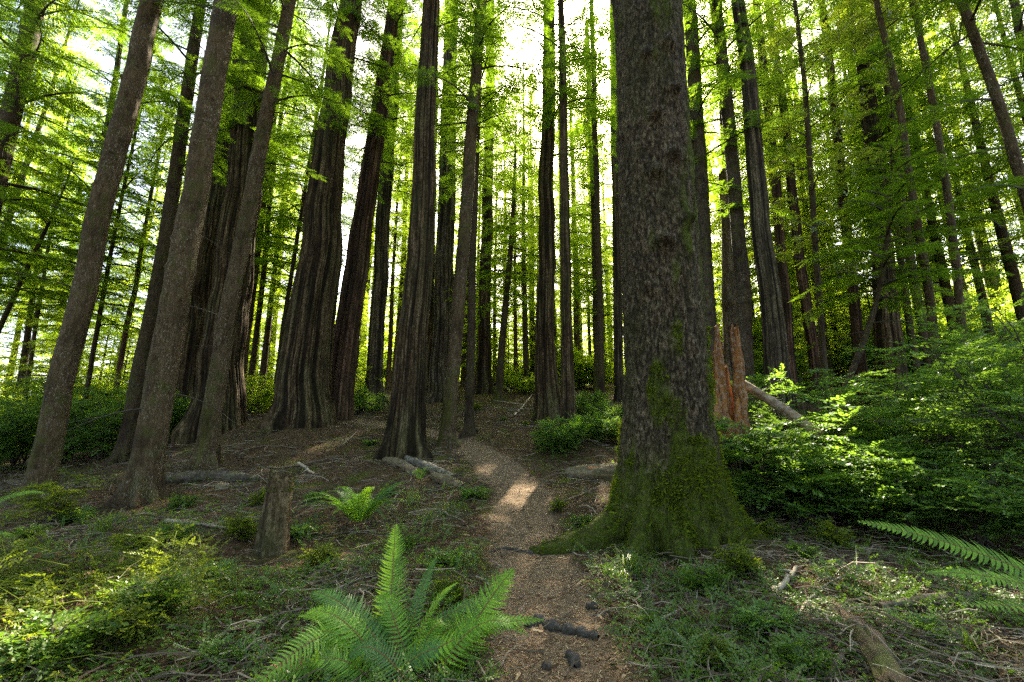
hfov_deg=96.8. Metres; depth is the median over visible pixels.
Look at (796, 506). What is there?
huckleberry bush
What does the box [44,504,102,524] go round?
leafy plant
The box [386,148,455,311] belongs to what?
hemlock tree
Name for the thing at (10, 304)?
hemlock tree
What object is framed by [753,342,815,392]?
understory shrub
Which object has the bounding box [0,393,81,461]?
evergreen bush
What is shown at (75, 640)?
leafy plant
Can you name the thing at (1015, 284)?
hemlock tree
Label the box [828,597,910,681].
rotten log
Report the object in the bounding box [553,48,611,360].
hemlock tree
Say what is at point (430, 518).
grass tuft
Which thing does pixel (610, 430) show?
leafy bush
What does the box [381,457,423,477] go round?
fallen log
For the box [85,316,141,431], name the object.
young tree
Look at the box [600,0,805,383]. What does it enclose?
hemlock tree
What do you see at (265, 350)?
hemlock tree
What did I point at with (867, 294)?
young tree
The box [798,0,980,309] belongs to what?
hemlock tree
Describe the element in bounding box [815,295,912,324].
understory shrub
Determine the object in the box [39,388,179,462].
evergreen bush
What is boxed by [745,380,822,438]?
fallen log
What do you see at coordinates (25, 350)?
hemlock tree
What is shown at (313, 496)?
leafy plant
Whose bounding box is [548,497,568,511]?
leafy plant
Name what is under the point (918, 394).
huckleberry bush
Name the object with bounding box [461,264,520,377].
young tree
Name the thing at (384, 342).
young tree
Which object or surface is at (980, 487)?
huckleberry bush
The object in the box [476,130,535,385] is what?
hemlock tree
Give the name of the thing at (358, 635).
sword fern
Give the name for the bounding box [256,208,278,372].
redwood tree
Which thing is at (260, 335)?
young tree
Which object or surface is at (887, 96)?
hemlock tree
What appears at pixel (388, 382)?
hemlock tree
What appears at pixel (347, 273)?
redwood tree
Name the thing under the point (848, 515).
leafy plant
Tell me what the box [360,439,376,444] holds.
leafy plant
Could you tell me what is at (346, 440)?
fallen branch
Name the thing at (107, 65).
sky
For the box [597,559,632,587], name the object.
grass tuft
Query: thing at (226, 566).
leafy plant
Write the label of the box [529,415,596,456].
leafy bush
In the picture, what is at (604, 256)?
hemlock tree
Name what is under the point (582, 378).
understory shrub
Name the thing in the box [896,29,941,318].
redwood tree
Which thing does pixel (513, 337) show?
young tree
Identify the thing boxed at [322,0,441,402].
redwood tree
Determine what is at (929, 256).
hemlock tree
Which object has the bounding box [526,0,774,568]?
spruce tree
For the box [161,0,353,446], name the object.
redwood tree
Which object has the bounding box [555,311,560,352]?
young tree
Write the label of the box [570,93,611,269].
redwood tree
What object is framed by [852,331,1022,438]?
huckleberry bush
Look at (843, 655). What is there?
fallen branch
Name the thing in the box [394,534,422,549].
leafy plant
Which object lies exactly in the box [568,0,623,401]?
redwood tree
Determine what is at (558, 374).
fallen branch
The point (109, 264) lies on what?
hemlock tree
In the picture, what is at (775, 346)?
redwood tree
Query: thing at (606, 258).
hemlock tree
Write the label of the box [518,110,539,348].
redwood tree
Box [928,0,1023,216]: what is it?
hemlock tree
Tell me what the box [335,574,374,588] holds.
fallen branch
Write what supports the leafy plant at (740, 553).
on the ground at (306, 440)
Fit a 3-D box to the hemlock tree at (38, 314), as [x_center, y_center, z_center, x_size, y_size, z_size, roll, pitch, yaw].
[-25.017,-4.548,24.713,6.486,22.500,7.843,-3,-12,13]
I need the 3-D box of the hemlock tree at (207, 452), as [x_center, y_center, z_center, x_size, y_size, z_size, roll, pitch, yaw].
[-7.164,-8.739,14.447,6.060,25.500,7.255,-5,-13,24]
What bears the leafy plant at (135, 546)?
on the ground at (306, 440)
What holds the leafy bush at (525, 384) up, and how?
on the ground at (306, 440)
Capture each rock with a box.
[542,660,550,670]
[564,649,580,667]
[585,601,599,609]
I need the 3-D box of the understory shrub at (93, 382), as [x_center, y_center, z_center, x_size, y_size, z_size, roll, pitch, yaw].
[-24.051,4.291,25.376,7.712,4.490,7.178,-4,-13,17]
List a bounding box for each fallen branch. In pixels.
[163,518,225,528]
[211,611,266,640]
[235,445,295,451]
[267,455,340,468]
[298,462,315,474]
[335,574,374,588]
[336,431,357,447]
[410,508,475,528]
[494,394,532,416]
[501,549,538,556]
[503,358,623,392]
[560,481,609,501]
[661,596,709,617]
[771,565,798,596]
[797,546,875,615]
[827,628,906,679]
[832,583,909,614]
[909,577,952,585]
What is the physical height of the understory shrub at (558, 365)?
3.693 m
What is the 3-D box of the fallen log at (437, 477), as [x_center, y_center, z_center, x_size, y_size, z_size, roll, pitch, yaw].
[-1.426,3.115,10.129,0.260,0.333,1.336,10,-16,-40]
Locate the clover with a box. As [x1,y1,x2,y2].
[0,456,1023,681]
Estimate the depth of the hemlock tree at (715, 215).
35.83 m
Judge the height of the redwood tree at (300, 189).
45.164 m
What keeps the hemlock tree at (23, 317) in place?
on the ground at (306, 440)
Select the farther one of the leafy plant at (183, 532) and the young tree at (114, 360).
the young tree at (114, 360)
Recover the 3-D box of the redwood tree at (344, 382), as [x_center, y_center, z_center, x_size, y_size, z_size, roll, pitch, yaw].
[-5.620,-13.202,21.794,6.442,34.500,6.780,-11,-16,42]
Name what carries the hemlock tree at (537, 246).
on the ground at (306, 440)
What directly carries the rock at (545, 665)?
on the path
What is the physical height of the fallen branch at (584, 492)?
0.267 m
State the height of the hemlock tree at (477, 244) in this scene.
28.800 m
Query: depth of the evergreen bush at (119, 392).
16.29 m
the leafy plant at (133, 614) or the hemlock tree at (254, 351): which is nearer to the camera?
the leafy plant at (133, 614)
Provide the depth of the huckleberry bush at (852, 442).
8.13 m
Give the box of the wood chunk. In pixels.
[214,482,230,490]
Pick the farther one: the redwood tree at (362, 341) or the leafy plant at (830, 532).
the redwood tree at (362, 341)
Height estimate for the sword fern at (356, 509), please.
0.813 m
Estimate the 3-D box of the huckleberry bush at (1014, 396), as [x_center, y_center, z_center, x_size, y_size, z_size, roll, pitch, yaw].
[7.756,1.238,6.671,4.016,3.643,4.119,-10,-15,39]
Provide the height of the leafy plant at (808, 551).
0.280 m
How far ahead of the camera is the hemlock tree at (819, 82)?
34.76 m
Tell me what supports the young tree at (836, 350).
on the ground at (306, 440)
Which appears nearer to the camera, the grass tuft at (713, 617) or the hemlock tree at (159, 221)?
the grass tuft at (713, 617)
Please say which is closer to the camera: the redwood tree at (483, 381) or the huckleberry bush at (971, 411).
the huckleberry bush at (971, 411)
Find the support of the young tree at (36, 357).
on the ground at (306, 440)
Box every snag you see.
[707,323,755,501]
[718,167,736,392]
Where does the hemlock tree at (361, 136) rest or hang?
on the ground at (306, 440)
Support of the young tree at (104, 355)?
on the ground at (306, 440)
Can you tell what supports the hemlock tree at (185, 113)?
on the ground at (306, 440)
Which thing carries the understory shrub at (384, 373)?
on the ground at (306, 440)
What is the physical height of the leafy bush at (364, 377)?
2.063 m
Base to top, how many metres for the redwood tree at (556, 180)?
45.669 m
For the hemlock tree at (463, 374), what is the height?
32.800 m
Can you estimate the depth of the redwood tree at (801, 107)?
38.11 m
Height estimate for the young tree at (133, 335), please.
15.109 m
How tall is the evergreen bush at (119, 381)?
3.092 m
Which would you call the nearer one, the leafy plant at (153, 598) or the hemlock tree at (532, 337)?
the leafy plant at (153, 598)
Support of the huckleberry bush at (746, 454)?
on the ground at (306, 440)
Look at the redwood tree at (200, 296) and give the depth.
20.88 m
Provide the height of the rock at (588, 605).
0.103 m
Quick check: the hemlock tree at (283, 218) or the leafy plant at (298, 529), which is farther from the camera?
the hemlock tree at (283, 218)
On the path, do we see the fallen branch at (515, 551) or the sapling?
the fallen branch at (515, 551)
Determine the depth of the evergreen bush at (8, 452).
14.47 m
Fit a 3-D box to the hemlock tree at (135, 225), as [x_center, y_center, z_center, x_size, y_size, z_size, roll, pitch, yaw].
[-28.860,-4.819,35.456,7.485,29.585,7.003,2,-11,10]
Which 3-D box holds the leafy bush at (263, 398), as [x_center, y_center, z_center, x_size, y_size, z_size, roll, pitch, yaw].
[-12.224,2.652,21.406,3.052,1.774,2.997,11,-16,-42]
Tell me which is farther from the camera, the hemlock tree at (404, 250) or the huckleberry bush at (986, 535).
the hemlock tree at (404, 250)
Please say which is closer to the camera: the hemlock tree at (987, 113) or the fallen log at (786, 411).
the fallen log at (786, 411)
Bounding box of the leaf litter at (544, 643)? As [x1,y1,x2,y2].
[0,397,1023,681]
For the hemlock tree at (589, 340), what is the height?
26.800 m
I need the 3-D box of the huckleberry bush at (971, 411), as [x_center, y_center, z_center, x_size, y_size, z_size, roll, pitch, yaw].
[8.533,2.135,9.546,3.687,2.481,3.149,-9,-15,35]
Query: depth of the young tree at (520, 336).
42.40 m
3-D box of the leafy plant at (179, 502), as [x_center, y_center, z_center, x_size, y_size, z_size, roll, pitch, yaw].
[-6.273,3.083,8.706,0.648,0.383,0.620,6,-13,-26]
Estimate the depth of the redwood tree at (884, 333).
19.91 m
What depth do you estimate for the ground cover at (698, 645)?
4.22 m
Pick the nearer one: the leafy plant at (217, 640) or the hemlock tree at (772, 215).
the leafy plant at (217, 640)
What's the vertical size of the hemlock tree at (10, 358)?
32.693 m
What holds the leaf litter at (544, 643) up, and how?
on the ground at (306, 440)
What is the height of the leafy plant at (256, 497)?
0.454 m
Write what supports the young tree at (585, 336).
on the ground at (306, 440)
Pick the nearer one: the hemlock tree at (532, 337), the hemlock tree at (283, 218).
the hemlock tree at (283, 218)
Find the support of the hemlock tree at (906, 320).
on the ground at (306, 440)
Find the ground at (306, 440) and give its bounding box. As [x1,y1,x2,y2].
[0,358,1023,681]
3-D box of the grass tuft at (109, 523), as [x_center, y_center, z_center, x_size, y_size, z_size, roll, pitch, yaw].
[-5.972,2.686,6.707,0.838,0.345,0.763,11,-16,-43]
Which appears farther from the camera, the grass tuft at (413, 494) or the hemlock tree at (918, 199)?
the hemlock tree at (918, 199)
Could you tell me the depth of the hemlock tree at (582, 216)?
28.98 m
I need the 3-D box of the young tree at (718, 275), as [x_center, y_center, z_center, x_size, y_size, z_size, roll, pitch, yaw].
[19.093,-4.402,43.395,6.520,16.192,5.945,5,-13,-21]
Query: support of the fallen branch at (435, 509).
on the ground at (306, 440)
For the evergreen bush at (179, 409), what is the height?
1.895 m
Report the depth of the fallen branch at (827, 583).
4.70 m
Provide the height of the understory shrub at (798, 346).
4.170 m
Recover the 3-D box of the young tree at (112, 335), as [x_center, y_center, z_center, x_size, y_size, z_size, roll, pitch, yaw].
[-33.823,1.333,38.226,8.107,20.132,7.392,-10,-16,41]
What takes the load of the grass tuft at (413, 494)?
on the ground at (306, 440)
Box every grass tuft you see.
[69,509,132,534]
[403,486,430,507]
[418,505,437,525]
[438,497,464,515]
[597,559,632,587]
[603,544,670,579]
[650,615,698,648]
[675,593,767,637]
[937,618,1014,655]
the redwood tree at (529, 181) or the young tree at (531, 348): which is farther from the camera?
the redwood tree at (529, 181)
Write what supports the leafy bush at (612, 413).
on the ground at (306, 440)
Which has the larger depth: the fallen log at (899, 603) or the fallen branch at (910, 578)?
the fallen branch at (910, 578)
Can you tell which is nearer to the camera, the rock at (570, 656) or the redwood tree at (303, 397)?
the rock at (570, 656)
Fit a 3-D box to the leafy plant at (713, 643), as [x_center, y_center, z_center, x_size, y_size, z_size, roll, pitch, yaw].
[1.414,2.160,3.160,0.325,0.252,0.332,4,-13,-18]
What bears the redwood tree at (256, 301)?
on the ground at (306, 440)
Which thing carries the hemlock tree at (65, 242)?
on the ground at (306, 440)
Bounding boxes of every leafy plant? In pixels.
[0,605,129,680]
[11,521,51,538]
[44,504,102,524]
[77,595,164,658]
[93,564,208,628]
[101,526,160,558]
[150,522,204,545]
[165,494,203,510]
[180,631,261,674]
[194,557,238,579]
[217,512,259,540]
[245,486,265,507]
[290,521,327,539]
[291,536,344,574]
[303,489,329,501]
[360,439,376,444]
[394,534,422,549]
[425,546,481,567]
[426,574,470,602]
[457,486,493,499]
[474,402,483,410]
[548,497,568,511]
[565,512,594,527]
[675,558,735,594]
[697,627,737,670]
[706,538,763,579]
[729,595,810,644]
[756,517,788,540]
[761,626,845,681]
[780,539,824,559]
[804,514,860,551]
[834,508,875,522]
[880,605,957,648]
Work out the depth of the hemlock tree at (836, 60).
26.19 m
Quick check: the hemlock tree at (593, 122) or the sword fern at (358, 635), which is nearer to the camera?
the sword fern at (358, 635)
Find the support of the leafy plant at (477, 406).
on the ground at (306, 440)
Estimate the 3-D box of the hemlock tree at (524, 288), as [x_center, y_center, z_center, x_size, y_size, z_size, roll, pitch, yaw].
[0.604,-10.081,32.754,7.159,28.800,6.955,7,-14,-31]
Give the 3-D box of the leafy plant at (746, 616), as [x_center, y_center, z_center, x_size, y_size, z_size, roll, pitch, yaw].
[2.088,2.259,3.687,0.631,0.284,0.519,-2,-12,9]
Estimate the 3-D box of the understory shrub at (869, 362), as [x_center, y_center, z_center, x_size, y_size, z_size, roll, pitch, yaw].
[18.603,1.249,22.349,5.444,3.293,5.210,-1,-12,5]
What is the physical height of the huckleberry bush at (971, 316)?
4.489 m
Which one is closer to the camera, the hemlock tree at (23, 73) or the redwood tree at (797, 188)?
the hemlock tree at (23, 73)
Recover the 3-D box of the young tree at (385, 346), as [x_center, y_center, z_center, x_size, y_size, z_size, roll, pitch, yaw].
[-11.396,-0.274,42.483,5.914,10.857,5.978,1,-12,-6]
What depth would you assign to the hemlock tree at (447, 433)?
16.08 m
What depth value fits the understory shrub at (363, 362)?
34.15 m
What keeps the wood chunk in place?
on the ground at (306, 440)
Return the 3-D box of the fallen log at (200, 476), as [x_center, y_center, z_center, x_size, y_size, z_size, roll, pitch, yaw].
[-7.049,3.195,10.623,2.309,0.336,0.573,3,-12,-12]
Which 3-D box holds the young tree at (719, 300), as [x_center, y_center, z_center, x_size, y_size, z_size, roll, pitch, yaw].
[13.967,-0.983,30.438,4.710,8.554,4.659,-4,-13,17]
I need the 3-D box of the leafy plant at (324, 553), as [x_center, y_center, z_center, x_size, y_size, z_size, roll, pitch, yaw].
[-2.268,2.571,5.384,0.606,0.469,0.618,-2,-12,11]
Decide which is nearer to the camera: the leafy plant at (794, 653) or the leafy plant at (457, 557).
the leafy plant at (794, 653)
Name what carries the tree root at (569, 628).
on the path
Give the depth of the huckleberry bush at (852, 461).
7.62 m
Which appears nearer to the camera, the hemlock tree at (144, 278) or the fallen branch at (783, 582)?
the fallen branch at (783, 582)
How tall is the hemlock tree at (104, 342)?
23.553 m
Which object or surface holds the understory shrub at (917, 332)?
on the ground at (306, 440)
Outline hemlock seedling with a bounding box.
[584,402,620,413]
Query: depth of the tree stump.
6.25 m
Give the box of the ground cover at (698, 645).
[0,403,1023,681]
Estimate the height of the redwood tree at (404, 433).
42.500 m
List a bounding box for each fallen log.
[165,470,260,482]
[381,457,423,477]
[404,455,457,477]
[429,472,465,488]
[564,463,616,479]
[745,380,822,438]
[874,591,985,611]
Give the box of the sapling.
[6,467,105,524]
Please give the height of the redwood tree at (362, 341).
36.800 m
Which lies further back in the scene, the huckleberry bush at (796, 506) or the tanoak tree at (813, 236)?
the tanoak tree at (813, 236)
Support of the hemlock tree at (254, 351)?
on the ground at (306, 440)
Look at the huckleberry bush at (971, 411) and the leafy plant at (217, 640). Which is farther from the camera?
the huckleberry bush at (971, 411)
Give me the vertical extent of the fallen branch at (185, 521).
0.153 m
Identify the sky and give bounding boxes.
[0,0,1023,387]
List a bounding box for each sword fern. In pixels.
[0,490,42,559]
[256,525,543,681]
[296,476,426,527]
[398,467,438,480]
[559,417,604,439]
[858,520,1023,612]
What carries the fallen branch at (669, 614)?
on the ground at (306, 440)
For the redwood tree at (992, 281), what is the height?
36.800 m
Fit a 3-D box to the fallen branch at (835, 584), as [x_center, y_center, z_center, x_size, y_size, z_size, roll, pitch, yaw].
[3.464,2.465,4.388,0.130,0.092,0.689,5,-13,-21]
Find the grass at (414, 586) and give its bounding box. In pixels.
[0,434,1021,681]
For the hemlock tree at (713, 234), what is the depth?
28.45 m
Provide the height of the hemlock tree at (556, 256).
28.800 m
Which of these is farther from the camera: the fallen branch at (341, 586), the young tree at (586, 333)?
the young tree at (586, 333)
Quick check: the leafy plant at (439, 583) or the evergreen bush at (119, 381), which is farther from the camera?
the evergreen bush at (119, 381)
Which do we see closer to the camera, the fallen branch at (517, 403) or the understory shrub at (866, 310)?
the fallen branch at (517, 403)
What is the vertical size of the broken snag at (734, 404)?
4.836 m
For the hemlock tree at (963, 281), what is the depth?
28.97 m
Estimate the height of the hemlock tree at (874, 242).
10.119 m
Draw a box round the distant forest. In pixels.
[81,193,1023,383]
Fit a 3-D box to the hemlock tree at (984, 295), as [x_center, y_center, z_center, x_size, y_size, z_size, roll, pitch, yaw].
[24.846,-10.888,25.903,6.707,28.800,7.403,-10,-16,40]
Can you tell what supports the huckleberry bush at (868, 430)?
on the ground at (306, 440)
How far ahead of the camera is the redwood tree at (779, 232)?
21.72 m
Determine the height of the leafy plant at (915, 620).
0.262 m
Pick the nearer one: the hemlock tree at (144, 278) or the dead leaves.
the dead leaves
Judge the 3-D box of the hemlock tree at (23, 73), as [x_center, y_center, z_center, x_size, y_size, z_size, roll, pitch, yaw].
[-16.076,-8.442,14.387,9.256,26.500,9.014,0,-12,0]
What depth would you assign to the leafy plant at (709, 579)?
4.67 m
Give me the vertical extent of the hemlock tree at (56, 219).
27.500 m
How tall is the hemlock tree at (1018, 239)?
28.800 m
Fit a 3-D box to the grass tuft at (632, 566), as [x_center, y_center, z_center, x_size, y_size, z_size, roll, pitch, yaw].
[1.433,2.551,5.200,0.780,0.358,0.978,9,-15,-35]
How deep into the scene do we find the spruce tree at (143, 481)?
9.87 m
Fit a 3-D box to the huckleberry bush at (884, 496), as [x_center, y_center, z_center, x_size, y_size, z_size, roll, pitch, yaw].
[5.798,2.364,6.873,2.595,1.457,2.449,0,-12,0]
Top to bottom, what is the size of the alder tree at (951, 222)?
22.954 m
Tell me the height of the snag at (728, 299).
10.422 m
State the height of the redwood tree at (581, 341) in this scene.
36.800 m
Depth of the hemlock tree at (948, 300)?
23.21 m
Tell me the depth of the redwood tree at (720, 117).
24.55 m
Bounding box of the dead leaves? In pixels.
[0,448,1023,680]
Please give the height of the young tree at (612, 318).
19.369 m
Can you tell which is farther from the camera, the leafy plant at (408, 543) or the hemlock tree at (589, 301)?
the hemlock tree at (589, 301)
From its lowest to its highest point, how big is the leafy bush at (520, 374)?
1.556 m
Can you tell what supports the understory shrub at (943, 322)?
on the ground at (306, 440)
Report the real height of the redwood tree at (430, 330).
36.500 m
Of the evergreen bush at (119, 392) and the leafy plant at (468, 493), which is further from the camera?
the evergreen bush at (119, 392)
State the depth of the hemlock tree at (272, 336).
38.57 m
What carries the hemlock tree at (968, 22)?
on the ground at (306, 440)
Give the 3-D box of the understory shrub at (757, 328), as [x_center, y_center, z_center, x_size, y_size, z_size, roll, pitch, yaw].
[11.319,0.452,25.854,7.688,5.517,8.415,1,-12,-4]
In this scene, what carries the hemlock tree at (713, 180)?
on the ground at (306, 440)
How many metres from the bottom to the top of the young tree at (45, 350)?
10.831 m
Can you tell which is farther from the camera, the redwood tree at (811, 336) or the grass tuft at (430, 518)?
the redwood tree at (811, 336)
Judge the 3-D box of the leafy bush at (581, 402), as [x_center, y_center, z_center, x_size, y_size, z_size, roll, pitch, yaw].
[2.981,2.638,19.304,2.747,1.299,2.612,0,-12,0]
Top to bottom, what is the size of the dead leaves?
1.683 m
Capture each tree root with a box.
[489,546,534,553]
[525,613,598,639]
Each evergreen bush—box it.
[0,383,107,470]
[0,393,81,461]
[0,401,39,473]
[3,372,126,460]
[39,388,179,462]
[94,369,180,433]
[169,394,190,436]
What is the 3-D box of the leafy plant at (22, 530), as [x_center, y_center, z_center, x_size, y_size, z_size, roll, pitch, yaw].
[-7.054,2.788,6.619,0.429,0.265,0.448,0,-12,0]
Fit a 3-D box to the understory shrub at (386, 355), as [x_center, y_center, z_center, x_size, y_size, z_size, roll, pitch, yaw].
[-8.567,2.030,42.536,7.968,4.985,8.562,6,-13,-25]
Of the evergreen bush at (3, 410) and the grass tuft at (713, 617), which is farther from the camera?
the evergreen bush at (3, 410)
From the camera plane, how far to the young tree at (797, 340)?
24.90 m
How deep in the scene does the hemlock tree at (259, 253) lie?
26.77 m
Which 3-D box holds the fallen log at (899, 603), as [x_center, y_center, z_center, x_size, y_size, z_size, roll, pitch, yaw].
[4.033,2.494,4.333,1.450,0.178,0.146,4,-13,-18]
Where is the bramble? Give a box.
[0,488,257,681]
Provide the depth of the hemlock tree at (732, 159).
15.77 m
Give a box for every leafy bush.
[244,371,274,408]
[245,376,274,413]
[354,363,382,398]
[354,384,389,412]
[492,366,531,388]
[508,373,534,393]
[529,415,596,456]
[565,410,622,444]
[575,389,612,415]
[582,398,623,426]
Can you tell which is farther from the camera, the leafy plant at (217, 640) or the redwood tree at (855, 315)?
the redwood tree at (855, 315)
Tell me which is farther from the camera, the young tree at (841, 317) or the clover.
the young tree at (841, 317)
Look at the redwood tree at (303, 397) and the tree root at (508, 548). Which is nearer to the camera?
the tree root at (508, 548)
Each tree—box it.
[0,0,109,329]
[0,0,133,332]
[0,0,168,325]
[0,0,183,316]
[0,1,90,324]
[0,9,192,448]
[0,64,128,457]
[0,75,145,402]
[0,89,118,363]
[0,117,85,393]
[0,161,106,333]
[0,244,65,401]
[0,268,113,436]
[1,348,47,405]
[7,0,274,504]
[8,321,103,381]
[20,168,137,383]
[47,42,200,412]
[47,265,140,396]
[48,0,299,465]
[48,249,141,386]
[52,112,174,383]
[54,0,238,510]
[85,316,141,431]
[95,130,190,371]
[108,141,188,362]
[110,283,147,373]
[111,0,405,470]
[137,133,257,315]
[154,0,314,383]
[159,5,309,434]
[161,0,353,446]
[228,0,375,406]
[243,0,445,433]
[246,2,319,409]
[246,294,283,409]
[248,69,300,365]
[248,320,275,408]
[251,111,303,386]
[254,26,315,411]
[255,67,371,310]
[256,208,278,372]
[283,110,314,284]
[304,0,464,420]
[306,0,421,392]
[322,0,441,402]
[338,48,407,390]
[342,118,410,294]
[344,65,436,389]
[344,142,396,385]
[358,292,383,385]
[360,301,393,383]
[362,284,398,370]
[369,29,453,381]
[373,0,513,461]
[378,0,504,402]
[383,0,571,449]
[383,229,435,368]
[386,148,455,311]
[388,120,435,290]
[392,1,481,395]
[402,0,541,438]
[434,108,583,402]
[435,30,513,386]
[437,0,537,394]
[454,137,511,374]
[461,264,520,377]
[476,94,560,378]
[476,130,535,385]
[477,35,577,389]
[479,0,616,423]
[480,117,536,384]
[490,247,534,384]
[490,292,511,378]
[491,0,616,430]
[492,309,522,364]
[499,71,572,383]
[504,276,535,377]
[512,165,559,330]
[517,98,592,379]
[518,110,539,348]
[518,253,560,380]
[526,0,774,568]
[531,23,613,394]
[533,0,616,407]
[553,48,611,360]
[553,74,584,343]
[554,71,612,304]
[554,99,603,353]
[555,285,592,358]
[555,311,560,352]
[557,250,613,384]
[559,149,611,354]
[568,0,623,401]
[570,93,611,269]
[572,130,622,383]
[582,121,613,383]
[592,263,625,377]
[593,244,624,377]
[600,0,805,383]
[682,0,809,448]
[683,0,794,460]
[685,0,780,314]
[686,63,753,266]
[686,68,759,311]
[687,1,809,362]
[703,0,852,409]
[707,115,720,275]
[709,134,839,379]
[710,219,721,320]
[711,24,839,307]
[713,268,761,331]
[715,0,849,403]
[716,4,845,379]
[734,0,919,429]
[738,0,833,327]
[743,92,873,377]
[747,9,871,382]
[764,3,848,369]
[766,0,926,404]
[780,54,825,322]
[785,0,946,409]
[789,4,925,314]
[789,139,1012,433]
[792,196,872,378]
[797,2,984,242]
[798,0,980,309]
[802,0,999,400]
[815,0,1006,332]
[817,0,1023,412]
[818,0,1017,457]
[819,0,953,455]
[830,0,1023,388]
[832,249,905,372]
[845,0,1023,340]
[861,5,986,325]
[888,0,1023,334]
[895,2,1023,387]
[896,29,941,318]
[898,6,1009,366]
[906,12,1020,362]
[921,0,1023,285]
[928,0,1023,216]
[929,1,1023,235]
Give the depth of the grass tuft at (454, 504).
8.39 m
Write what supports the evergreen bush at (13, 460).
on the ground at (306, 440)
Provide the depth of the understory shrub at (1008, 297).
36.46 m
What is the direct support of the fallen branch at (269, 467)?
on the ground at (306, 440)
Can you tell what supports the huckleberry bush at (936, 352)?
on the ground at (306, 440)
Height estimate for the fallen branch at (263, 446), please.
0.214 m
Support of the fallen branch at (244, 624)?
on the ground at (306, 440)
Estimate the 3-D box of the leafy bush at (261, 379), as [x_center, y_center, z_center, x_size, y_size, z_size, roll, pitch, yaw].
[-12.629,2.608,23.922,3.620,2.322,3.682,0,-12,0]
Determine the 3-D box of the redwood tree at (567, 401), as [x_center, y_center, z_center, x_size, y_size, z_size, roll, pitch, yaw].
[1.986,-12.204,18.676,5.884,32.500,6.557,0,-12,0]
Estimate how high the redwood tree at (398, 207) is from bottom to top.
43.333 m
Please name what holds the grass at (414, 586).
on the ground at (306, 440)
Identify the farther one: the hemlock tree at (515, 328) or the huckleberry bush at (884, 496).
the hemlock tree at (515, 328)
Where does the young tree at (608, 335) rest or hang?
on the ground at (306, 440)
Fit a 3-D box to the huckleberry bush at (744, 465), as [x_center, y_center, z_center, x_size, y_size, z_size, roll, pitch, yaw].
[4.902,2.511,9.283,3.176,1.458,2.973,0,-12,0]
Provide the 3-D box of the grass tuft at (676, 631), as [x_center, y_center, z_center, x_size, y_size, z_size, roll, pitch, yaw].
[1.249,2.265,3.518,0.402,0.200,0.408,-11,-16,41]
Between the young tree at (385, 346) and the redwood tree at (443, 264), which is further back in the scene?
the young tree at (385, 346)
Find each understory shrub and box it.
[0,375,127,446]
[357,355,366,386]
[383,338,394,365]
[383,359,385,385]
[529,352,582,384]
[555,341,623,389]
[716,300,793,365]
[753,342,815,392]
[760,319,832,372]
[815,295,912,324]
[834,334,955,394]
[850,317,948,346]
[867,293,1002,363]
[900,280,1016,345]
[969,318,1023,369]
[972,285,1012,315]
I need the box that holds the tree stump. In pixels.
[251,468,295,557]
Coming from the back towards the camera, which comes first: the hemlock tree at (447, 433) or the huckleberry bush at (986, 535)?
the hemlock tree at (447, 433)
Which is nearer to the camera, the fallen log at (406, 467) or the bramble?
the bramble
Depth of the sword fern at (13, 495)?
5.26 m
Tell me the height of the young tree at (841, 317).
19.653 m
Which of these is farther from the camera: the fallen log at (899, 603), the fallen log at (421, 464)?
the fallen log at (421, 464)
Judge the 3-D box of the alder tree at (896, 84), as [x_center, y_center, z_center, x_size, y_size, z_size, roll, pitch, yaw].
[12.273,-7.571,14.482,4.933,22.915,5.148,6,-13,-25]
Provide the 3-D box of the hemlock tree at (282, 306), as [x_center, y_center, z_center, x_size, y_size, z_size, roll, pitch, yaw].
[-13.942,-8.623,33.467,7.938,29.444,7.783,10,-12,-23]
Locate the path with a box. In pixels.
[169,418,650,681]
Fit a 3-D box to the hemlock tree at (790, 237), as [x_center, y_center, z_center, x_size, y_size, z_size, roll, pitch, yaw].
[15.612,-9.649,27.619,7.362,26.800,6.057,9,-15,-36]
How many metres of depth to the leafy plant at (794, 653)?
3.10 m
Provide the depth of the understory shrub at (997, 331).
25.29 m
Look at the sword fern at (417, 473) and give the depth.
10.35 m
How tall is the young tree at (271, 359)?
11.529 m
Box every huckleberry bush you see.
[713,405,833,519]
[721,430,822,484]
[725,466,885,528]
[728,407,963,516]
[730,363,901,472]
[734,389,1019,502]
[756,407,925,456]
[793,449,1010,540]
[812,292,1023,519]
[822,383,1023,485]
[841,447,1023,551]
[842,309,1023,476]
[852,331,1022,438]
[862,293,1023,494]
[921,295,1023,419]
[924,464,1023,545]
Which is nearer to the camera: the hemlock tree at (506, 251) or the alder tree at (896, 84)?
the alder tree at (896, 84)
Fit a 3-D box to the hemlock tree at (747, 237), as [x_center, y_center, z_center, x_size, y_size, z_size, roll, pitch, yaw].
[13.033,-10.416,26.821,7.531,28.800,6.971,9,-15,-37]
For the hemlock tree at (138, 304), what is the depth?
30.02 m
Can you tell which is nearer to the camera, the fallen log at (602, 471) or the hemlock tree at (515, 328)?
the fallen log at (602, 471)
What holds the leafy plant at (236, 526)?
on the ground at (306, 440)
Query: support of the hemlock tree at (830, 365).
on the ground at (306, 440)
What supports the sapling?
on the ground at (306, 440)
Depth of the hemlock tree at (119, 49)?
21.07 m

